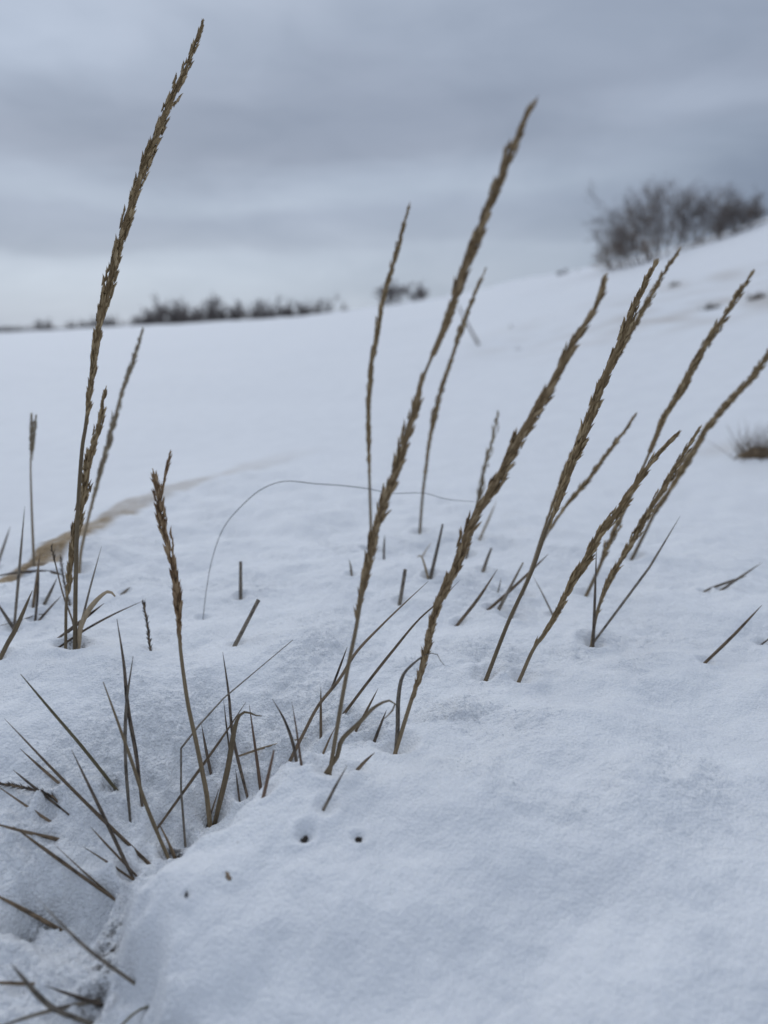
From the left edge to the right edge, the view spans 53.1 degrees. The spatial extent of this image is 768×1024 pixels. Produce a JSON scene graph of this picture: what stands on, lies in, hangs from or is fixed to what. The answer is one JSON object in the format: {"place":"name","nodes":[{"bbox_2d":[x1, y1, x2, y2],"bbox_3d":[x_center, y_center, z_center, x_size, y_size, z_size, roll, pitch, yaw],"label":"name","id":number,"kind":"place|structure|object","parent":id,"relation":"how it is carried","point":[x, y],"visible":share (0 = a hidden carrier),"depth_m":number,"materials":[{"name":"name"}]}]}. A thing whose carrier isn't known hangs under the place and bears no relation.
{"place":"outdoors","nodes":[
{"label":"outdoors","id":0,"kind":"place"},
{"bbox_2d":[0,218,767,1023],"bbox_3d":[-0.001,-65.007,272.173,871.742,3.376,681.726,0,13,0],"label":"ground","id":1,"kind":"structure","parent":0,"point":[464,892],"depth_m":0.61,"materials":[{"name":"snow"}]},
{"bbox_2d":[0,606,17,631],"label":"grass shoot","id":2,"kind":"object","parent":1,"relation":"on","point":[8,620],"depth_m":0.72,"materials":[{"name":"brown plant"}]},
{"bbox_2d":[0,590,32,659],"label":"grass shoot","id":3,"kind":"object","parent":1,"relation":"on","point":[10,637],"depth_m":0.63,"materials":[{"name":"plant"}]},
{"bbox_2d":[0,981,34,985],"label":"grass shoot","id":4,"kind":"object","parent":1,"relation":"on","point":[17,983],"depth_m":0.39,"materials":[{"name":"brown plant"}]},
{"bbox_2d":[13,507,24,625],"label":"grass shoot","id":5,"kind":"object","parent":1,"relation":"on","point":[17,586],"depth_m":0.73,"materials":[{"name":"brown plant"}]},
{"bbox_2d":[0,788,50,821],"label":"grass shoot","id":6,"kind":"object","parent":1,"relation":"on","point":[38,813],"depth_m":0.48,"materials":[{"name":"brown plant"}]},
{"bbox_2d":[0,781,57,802],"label":"seedy twig","id":7,"kind":"object","parent":1,"relation":"on","point":[14,785],"visible":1,"depth_m":0.49,"materials":[{"name":"brown plant"}]},
{"bbox_2d":[0,824,59,840],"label":"dry leaf","id":8,"kind":"object","parent":1,"relation":"on","point":[49,837],"visible":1,"depth_m":0.46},
{"bbox_2d":[0,570,60,575],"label":"grass shoot","id":9,"kind":"object","parent":1,"relation":"on","point":[31,571],"depth_m":0.84,"materials":[{"name":"brown plant"}]},
{"bbox_2d":[0,896,63,930],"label":"grass shoot","id":10,"kind":"object","parent":1,"relation":"on","point":[34,915],"depth_m":0.44,"materials":[{"name":"brown plant"}]},
{"bbox_2d":[29,411,37,566],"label":"seed stalk","id":11,"kind":"object","parent":1,"relation":"on","point":[32,429],"visible":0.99,"depth_m":0.86,"materials":[{"name":"beige plant"}]},
{"bbox_2d":[31,554,39,607],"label":"grass shoot","id":12,"kind":"object","parent":1,"relation":"on","point":[35,591],"depth_m":0.77,"materials":[{"name":"brown plant"}]},
{"bbox_2d":[34,575,38,620],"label":"grass shoot","id":13,"kind":"object","parent":1,"relation":"on","point":[36,607],"depth_m":0.74,"materials":[{"name":"brown plant"}]},
{"bbox_2d":[21,750,59,783],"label":"grass shoot","id":14,"kind":"object","parent":1,"relation":"on","point":[45,771],"depth_m":0.50,"materials":[{"name":"brown plant"}]},
{"bbox_2d":[27,319,54,330],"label":"bare tree","id":15,"kind":"object","parent":1,"relation":"on","point":[39,325],"visible":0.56,"depth_m":133.69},
{"bbox_2d":[13,770,68,815],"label":"grass shoot","id":16,"kind":"object","parent":1,"relation":"on","point":[45,796],"depth_m":0.49,"materials":[{"name":"brown plant"}]},
{"bbox_2d":[43,579,56,605],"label":"grass shoot","id":17,"kind":"object","parent":1,"relation":"on","point":[48,596],"depth_m":0.78,"materials":[{"name":"brown plant"}]},
{"bbox_2d":[11,964,93,1023],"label":"grass shoot","id":18,"kind":"object","parent":1,"relation":"on","point":[41,998],"depth_m":0.37,"materials":[{"name":"brown plant"}]},
{"bbox_2d":[5,998,100,1023],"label":"grass shoot","id":19,"kind":"object","parent":1,"relation":"on","point":[67,1006],"depth_m":0.37,"materials":[{"name":"brown plant"}]},
{"bbox_2d":[51,543,72,625],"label":"seedy twig","id":20,"kind":"object","parent":1,"relation":"on","point":[53,556],"visible":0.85,"depth_m":0.67,"materials":[{"name":"brown plant"}]},
{"bbox_2d":[13,826,114,900],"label":"grass shoot","id":21,"kind":"object","parent":1,"relation":"on","point":[66,865],"depth_m":0.45,"materials":[{"name":"brown plant"}]},
{"bbox_2d":[0,323,127,331],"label":"distant wood","id":22,"kind":"object","parent":1,"relation":"on","point":[5,329],"visible":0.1,"depth_m":252.42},
{"bbox_2d":[59,555,70,605],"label":"seedy twig","id":23,"kind":"object","parent":1,"relation":"on","point":[62,572],"visible":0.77,"depth_m":0.79,"materials":[{"name":"brown plant"}]},
{"bbox_2d":[20,674,118,790],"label":"grass shoot","id":24,"kind":"object","parent":1,"relation":"on","point":[90,757],"depth_m":0.51,"materials":[{"name":"brown plant"}]},
{"bbox_2d":[62,320,84,329],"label":"bare tree","id":25,"kind":"object","parent":1,"relation":"on","point":[72,326],"visible":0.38,"depth_m":153.38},
{"bbox_2d":[45,985,103,1007],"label":"grass shoot","id":26,"kind":"object","parent":1,"relation":"on","point":[90,1001],"depth_m":0.39,"materials":[{"name":"brown plant"}]},
{"bbox_2d":[4,718,150,864],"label":"grass shoot","id":27,"kind":"object","parent":1,"relation":"on","point":[98,815],"depth_m":0.48,"materials":[{"name":"brown plant"}]},
{"bbox_2d":[57,603,103,637],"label":"grass shoot","id":28,"kind":"object","parent":1,"relation":"on","point":[70,629],"depth_m":0.65,"materials":[{"name":"brown plant"}]},
{"bbox_2d":[53,843,115,898],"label":"grass shoot","id":29,"kind":"object","parent":1,"relation":"on","point":[93,880],"depth_m":0.45,"materials":[{"name":"brown plant"}]},
{"bbox_2d":[34,896,135,984],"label":"grass shoot","id":30,"kind":"object","parent":1,"relation":"on","point":[100,958],"depth_m":0.38,"materials":[{"name":"brown plant"}]},
{"bbox_2d":[64,386,106,648],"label":"seed stalk","id":31,"kind":"object","parent":1,"relation":"on","point":[87,464],"visible":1,"depth_m":0.64,"materials":[{"name":"plant"}]},
{"bbox_2d":[78,315,107,327],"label":"bare tree","id":32,"kind":"object","parent":1,"relation":"on","point":[91,325],"visible":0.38,"depth_m":135.98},
{"bbox_2d":[58,601,141,647],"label":"grass shoot","id":33,"kind":"object","parent":1,"relation":"on","point":[87,628],"depth_m":0.64,"materials":[{"name":"brown plant"}]},
{"bbox_2d":[72,751,134,878],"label":"grass shoot","id":34,"kind":"object","parent":1,"relation":"on","point":[112,834],"depth_m":0.47,"materials":[{"name":"brown plant"}]},
{"bbox_2d":[84,847,133,880],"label":"grass shoot","id":35,"kind":"object","parent":1,"relation":"on","point":[120,871],"depth_m":0.46,"materials":[{"name":"brown plant"}]},
{"bbox_2d":[78,328,143,573],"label":"seed stalk","id":36,"kind":"object","parent":1,"relation":"on","point":[110,438],"visible":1,"depth_m":0.90,"materials":[{"name":"beige plant"}]},
{"bbox_2d":[96,312,128,326],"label":"bare tree","id":37,"kind":"object","parent":1,"relation":"on","point":[112,321],"visible":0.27,"depth_m":137.27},
{"bbox_2d":[92,829,136,876],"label":"grass shoot","id":38,"kind":"object","parent":1,"relation":"on","point":[116,855],"depth_m":0.47,"materials":[{"name":"brown plant"}]},
{"bbox_2d":[123,658,132,821],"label":"grass shoot","id":39,"kind":"object","parent":1,"relation":"on","point":[125,756],"depth_m":0.50,"materials":[{"name":"brown plant"}]},
{"bbox_2d":[117,621,143,806],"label":"grass shoot","id":40,"kind":"object","parent":1,"relation":"on","point":[132,733],"depth_m":0.50,"materials":[{"name":"brown plant"}]},
{"bbox_2d":[122,1006,148,1023],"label":"dry leaf","id":41,"kind":"object","parent":1,"relation":"on","point":[133,1014],"visible":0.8,"depth_m":0.38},
{"bbox_2d":[103,682,169,858],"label":"grass shoot","id":42,"kind":"object","parent":1,"relation":"on","point":[152,821],"depth_m":0.48,"materials":[{"name":"plant"}]},
{"bbox_2d":[73,19,203,649],"bbox_3d":[-0.206,-0.132,0.626,0.047,0.515,0.151,10,17,37],"label":"seed stalk","id":43,"kind":"object","parent":1,"relation":"on","point":[107,290],"visible":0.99,"depth_m":0.62,"materials":[{"name":"plant"}]},
{"bbox_2d":[125,314,162,325],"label":"bare tree","id":44,"kind":"object","parent":1,"relation":"on","point":[140,318],"visible":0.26,"depth_m":130.08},
{"bbox_2d":[141,601,152,650],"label":"seedy twig","id":45,"kind":"object","parent":1,"relation":"on","point":[147,625],"visible":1,"depth_m":0.65,"materials":[{"name":"brown plant"}]},
{"bbox_2d":[131,302,184,325],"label":"bare tree","id":46,"kind":"object","parent":1,"relation":"on","point":[154,319],"visible":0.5,"depth_m":129.41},
{"bbox_2d":[159,825,176,858],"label":"dry leaf","id":47,"kind":"object","parent":1,"relation":"on","point":[170,848],"visible":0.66,"depth_m":0.49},
{"bbox_2d":[150,292,200,323],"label":"bare tree","id":48,"kind":"object","parent":1,"relation":"on","point":[169,309],"visible":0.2,"depth_m":138.89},
{"bbox_2d":[158,301,202,323],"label":"bare tree","id":49,"kind":"object","parent":1,"relation":"on","point":[192,318],"visible":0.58,"depth_m":131.23,"materials":[{"name":"plant"}]},
{"bbox_2d":[150,449,211,827],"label":"seed stalk","id":50,"kind":"object","parent":1,"relation":"on","point":[162,519],"visible":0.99,"depth_m":0.48,"materials":[{"name":"plant"}]},
{"bbox_2d":[157,702,245,828],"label":"grass shoot","id":51,"kind":"object","parent":1,"relation":"on","point":[192,779],"depth_m":0.51,"materials":[{"name":"brown plant"}]},
{"bbox_2d":[191,306,215,321],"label":"bare tree","id":52,"kind":"object","parent":1,"relation":"on","point":[206,318],"visible":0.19,"depth_m":136.36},
{"bbox_2d":[201,724,211,774],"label":"grass shoot","id":53,"kind":"object","parent":1,"relation":"on","point":[208,761],"depth_m":0.54,"materials":[{"name":"brown plant"}]},
{"bbox_2d":[193,290,230,321],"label":"bare tree","id":54,"kind":"object","parent":1,"relation":"on","point":[214,303],"visible":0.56,"depth_m":139.43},
{"bbox_2d":[198,302,238,321],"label":"bare tree","id":55,"kind":"object","parent":1,"relation":"on","point":[221,312],"visible":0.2,"depth_m":142.04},
{"bbox_2d":[216,300,253,319],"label":"bare tree","id":56,"kind":"object","parent":1,"relation":"on","point":[236,318],"visible":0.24,"depth_m":141.26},
{"bbox_2d":[223,655,248,798],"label":"grass shoot","id":57,"kind":"object","parent":1,"relation":"on","point":[236,753],"depth_m":0.53,"materials":[{"name":"brown plant"}]},
{"bbox_2d":[180,640,292,847],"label":"grass shoot","id":58,"kind":"object","parent":1,"relation":"on","point":[181,794],"depth_m":0.51,"materials":[{"name":"brown plant"}]},
{"bbox_2d":[212,711,261,824],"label":"dry leaf","id":59,"kind":"object","parent":1,"relation":"on","point":[226,773],"visible":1,"depth_m":0.52,"materials":[{"name":"plant"}]},
{"bbox_2d":[239,561,241,599],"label":"broken stem","id":60,"kind":"object","parent":1,"relation":"on","point":[240,580],"visible":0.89,"depth_m":0.79,"materials":[{"name":"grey plant"}]},
{"bbox_2d":[232,599,259,646],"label":"broken stem","id":61,"kind":"object","parent":1,"relation":"on","point":[246,623],"visible":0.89,"depth_m":0.67,"materials":[{"name":"brown plant"}]},
{"bbox_2d":[249,705,261,789],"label":"grass shoot","id":62,"kind":"object","parent":1,"relation":"on","point":[257,766],"depth_m":0.52,"materials":[{"name":"brown plant"}]},
{"bbox_2d":[231,293,281,319],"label":"bare tree","id":63,"kind":"object","parent":1,"relation":"on","point":[256,311],"visible":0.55,"depth_m":132.28,"materials":[{"name":"plant"}]},
{"bbox_2d":[261,750,274,797],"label":"grass shoot","id":64,"kind":"object","parent":1,"relation":"on","point":[267,780],"depth_m":0.46,"materials":[{"name":"brown plant"}]},
{"bbox_2d":[239,737,306,756],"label":"grass shoot","id":65,"kind":"object","parent":1,"relation":"on","point":[249,752],"depth_m":0.54,"materials":[{"name":"beige plant"}]},
{"bbox_2d":[258,300,288,318],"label":"bare tree","id":66,"kind":"object","parent":1,"relation":"on","point":[275,315],"visible":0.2,"depth_m":134.06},
{"bbox_2d":[272,699,297,761],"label":"grass shoot","id":67,"kind":"object","parent":1,"relation":"on","point":[291,740],"depth_m":0.49,"materials":[{"name":"brown plant"}]},
{"bbox_2d":[270,297,309,317],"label":"bare tree","id":68,"kind":"object","parent":1,"relation":"on","point":[285,313],"visible":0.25,"depth_m":133.49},
{"bbox_2d":[292,704,302,765],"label":"grass shoot","id":69,"kind":"object","parent":1,"relation":"on","point":[300,757],"depth_m":0.48,"materials":[{"name":"brown plant"}]},
{"bbox_2d":[283,300,322,316],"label":"bare tree","id":70,"kind":"object","parent":1,"relation":"on","point":[299,314],"visible":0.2,"depth_m":135.06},
{"bbox_2d":[292,295,339,315],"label":"bare tree","id":71,"kind":"object","parent":1,"relation":"on","point":[319,311],"visible":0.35,"depth_m":134.02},
{"bbox_2d":[319,690,321,738],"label":"grass shoot","id":72,"kind":"object","parent":1,"relation":"on","point":[320,727],"depth_m":0.54,"materials":[{"name":"brown plant"}]},
{"bbox_2d":[322,766,346,810],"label":"grass shoot","id":73,"kind":"object","parent":1,"relation":"on","point":[330,796],"depth_m":0.44,"materials":[{"name":"brown plant"}]},
{"bbox_2d":[203,481,473,617],"bbox_3d":[-0.047,0.036,0.791,0.287,0.138,0.039,-4,14,-18],"label":"dry filament","id":74,"kind":"object","parent":1,"relation":"on","point":[302,482],"visible":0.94,"depth_m":0.78},
{"bbox_2d":[331,648,346,686],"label":"grass shoot","id":75,"kind":"object","parent":1,"relation":"on","point":[337,673],"depth_m":0.59,"materials":[{"name":"brown plant"}]},
{"bbox_2d":[288,583,425,761],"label":"grass shoot","id":76,"kind":"object","parent":1,"relation":"on","point":[329,691],"depth_m":0.54,"materials":[{"name":"brown plant"}]},
{"bbox_2d":[373,710,386,742],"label":"grass shoot","id":77,"kind":"object","parent":1,"relation":"on","point":[377,732],"depth_m":0.53,"materials":[{"name":"brown plant"}]},
{"bbox_2d":[0,529,764,1023],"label":"snow grains","id":78,"kind":"object","parent":1,"relation":"on","point":[28,965],"visible":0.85,"depth_m":0.50},
{"bbox_2d":[365,203,410,529],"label":"seed stalk","id":79,"kind":"object","parent":1,"relation":"on","point":[374,350],"visible":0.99,"depth_m":0.97,"materials":[{"name":"plant"}]},
{"bbox_2d":[342,582,457,713],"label":"grass shoot","id":80,"kind":"object","parent":1,"relation":"on","point":[376,671],"depth_m":0.56,"materials":[{"name":"brown plant"}]},
{"bbox_2d":[373,279,428,305],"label":"bare bush","id":81,"kind":"object","parent":1,"relation":"on","point":[419,292],"visible":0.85,"depth_m":24.99,"materials":[{"name":"plant"}]},
{"bbox_2d":[398,569,406,605],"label":"broken stem","id":82,"kind":"object","parent":1,"relation":"on","point":[402,587],"visible":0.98,"depth_m":0.76,"materials":[{"name":"brown plant"}]},
{"bbox_2d":[324,96,538,774],"bbox_3d":[0.020,-0.005,0.415,0.122,0.380,0.025,8,15,30],"label":"seed stalk","id":83,"kind":"object","parent":1,"relation":"on","point":[458,287],"visible":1,"depth_m":0.40,"materials":[{"name":"plant"}]},
{"bbox_2d":[429,524,443,578],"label":"grass shoot","id":84,"kind":"object","parent":1,"relation":"on","point":[435,557],"depth_m":0.81,"materials":[{"name":"brown plant"}]},
{"bbox_2d":[418,266,486,533],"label":"seed stalk","id":85,"kind":"object","parent":1,"relation":"on","point":[434,414],"visible":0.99,"depth_m":1.09,"materials":[{"name":"plant"}]},
{"bbox_2d":[458,305,479,344],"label":"dead stem","id":86,"kind":"object","parent":1,"relation":"on","point":[474,337],"visible":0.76,"depth_m":5.02,"materials":[{"name":"grey plant"}]},
{"bbox_2d":[455,569,497,625],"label":"grass shoot","id":87,"kind":"object","parent":1,"relation":"on","point":[467,612],"depth_m":0.72,"materials":[{"name":"brown plant"}]},
{"bbox_2d":[465,410,498,558],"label":"seed stalk","id":88,"kind":"object","parent":1,"relation":"on","point":[482,482],"visible":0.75,"depth_m":0.99,"materials":[{"name":"plant"}]},
{"bbox_2d":[481,548,491,572],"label":"grass shoot","id":89,"kind":"object","parent":1,"relation":"on","point":[486,562],"depth_m":0.86,"materials":[{"name":"brown plant"}]},
{"bbox_2d":[478,501,496,540],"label":"grass shoot","id":90,"kind":"object","parent":1,"relation":"on","point":[484,528],"depth_m":1.03,"materials":[{"name":"beige plant"}]},
{"bbox_2d":[393,273,608,753],"bbox_3d":[0.060,0.026,0.459,0.126,0.321,0.012,6,15,25],"label":"seed stalk","id":91,"kind":"object","parent":1,"relation":"on","point":[496,483],"visible":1,"depth_m":0.45,"materials":[{"name":"plant"}]},
{"bbox_2d":[497,562,523,610],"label":"grass shoot","id":92,"kind":"object","parent":1,"relation":"on","point":[506,593],"depth_m":0.75,"materials":[{"name":"brown plant"}]},
{"bbox_2d":[487,555,546,609],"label":"grass shoot","id":93,"kind":"object","parent":1,"relation":"on","point":[514,586],"depth_m":0.76,"materials":[{"name":"brown plant"}]},
{"bbox_2d":[483,258,659,680],"bbox_3d":[0.144,-0.026,0.608,0.158,0.342,0.012,-7,15,-26],"label":"seed stalk","id":94,"kind":"object","parent":1,"relation":"on","point":[595,404],"visible":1,"depth_m":0.60,"materials":[{"name":"plant"}]},
{"bbox_2d":[523,412,636,594],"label":"seed stalk","id":95,"kind":"object","parent":1,"relation":"on","point":[595,469],"visible":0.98,"depth_m":0.84,"materials":[{"name":"plant"}]},
{"bbox_2d":[592,551,596,646],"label":"grass shoot","id":96,"kind":"object","parent":1,"relation":"on","point":[593,622],"depth_m":0.66,"materials":[{"name":"brown plant"}]},
{"bbox_2d":[512,247,680,618],"bbox_3d":[0.205,-0.078,0.763,0.238,0.367,0.016,-10,17,-36],"label":"seed stalk","id":97,"kind":"object","parent":1,"relation":"on","point":[646,304],"visible":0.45,"depth_m":0.77,"materials":[{"name":"plant"}]},
{"bbox_2d":[517,430,680,682],"bbox_3d":[0.164,0.041,0.604,0.138,0.209,0.011,-4,14,-15],"label":"seed stalk","id":98,"kind":"object","parent":1,"relation":"on","point":[608,523],"visible":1,"depth_m":0.60,"materials":[{"name":"plant"}]},
{"bbox_2d":[589,517,679,646],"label":"grass shoot","id":99,"kind":"object","parent":1,"relation":"on","point":[626,597],"depth_m":0.68,"materials":[{"name":"brown plant"}]},
{"bbox_2d":[590,425,701,646],"bbox_3d":[0.225,0.027,0.673,0.112,0.204,0.013,-6,15,-25],"label":"seed stalk","id":100,"kind":"object","parent":1,"relation":"on","point":[637,532],"visible":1,"depth_m":0.67,"materials":[{"name":"plant"}]},
{"bbox_2d":[582,173,753,269],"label":"bare bush","id":101,"kind":"object","parent":1,"relation":"on","point":[621,250],"visible":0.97,"depth_m":10.26,"materials":[{"name":"plant"}]},
{"bbox_2d":[584,269,755,596],"bbox_3d":[0.302,-0.081,0.828,0.236,0.356,0.016,-8,15,-29],"label":"seed stalk","id":102,"kind":"object","parent":1,"relation":"on","point":[691,370],"visible":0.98,"depth_m":0.83,"materials":[{"name":"plant"}]},
{"bbox_2d":[629,347,767,559],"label":"seed stalk","id":103,"kind":"object","parent":1,"relation":"on","point":[725,406],"visible":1,"depth_m":0.96,"materials":[{"name":"plant"}]},
{"bbox_2d":[703,576,745,591],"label":"grass shoot","id":104,"kind":"object","parent":1,"relation":"on","point":[719,585],"depth_m":0.81,"materials":[{"name":"brown plant"}]},
{"bbox_2d":[696,188,767,240],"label":"bare bush","id":105,"kind":"object","parent":1,"relation":"on","point":[743,218],"visible":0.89,"depth_m":9.85,"materials":[{"name":"plant"}]},
{"bbox_2d":[703,605,761,663],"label":"grass shoot","id":106,"kind":"object","parent":1,"relation":"on","point":[715,652],"depth_m":0.64,"materials":[{"name":"brown plant"}]},
{"bbox_2d":[707,420,767,460],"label":"grass tuft","id":107,"kind":"object","parent":1,"relation":"on","point":[758,452],"visible":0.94,"depth_m":1.48,"materials":[{"name":"brown plant"}]},
{"bbox_2d":[719,563,760,590],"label":"grass shoot","id":108,"kind":"object","parent":1,"relation":"on","point":[735,580],"depth_m":0.81,"materials":[{"name":"brown plant"}]},
{"bbox_2d":[747,291,767,300],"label":"grass tuft","id":109,"kind":"object","parent":1,"relation":"on","point":[758,296],"visible":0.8,"depth_m":4.14,"materials":[{"name":"brown plant"}]},
{"bbox_2d":[0,0,767,330],"label":"sky","id":110,"kind":"structure","parent":0,"point":[298,142],"materials":[{"name":"grey"}]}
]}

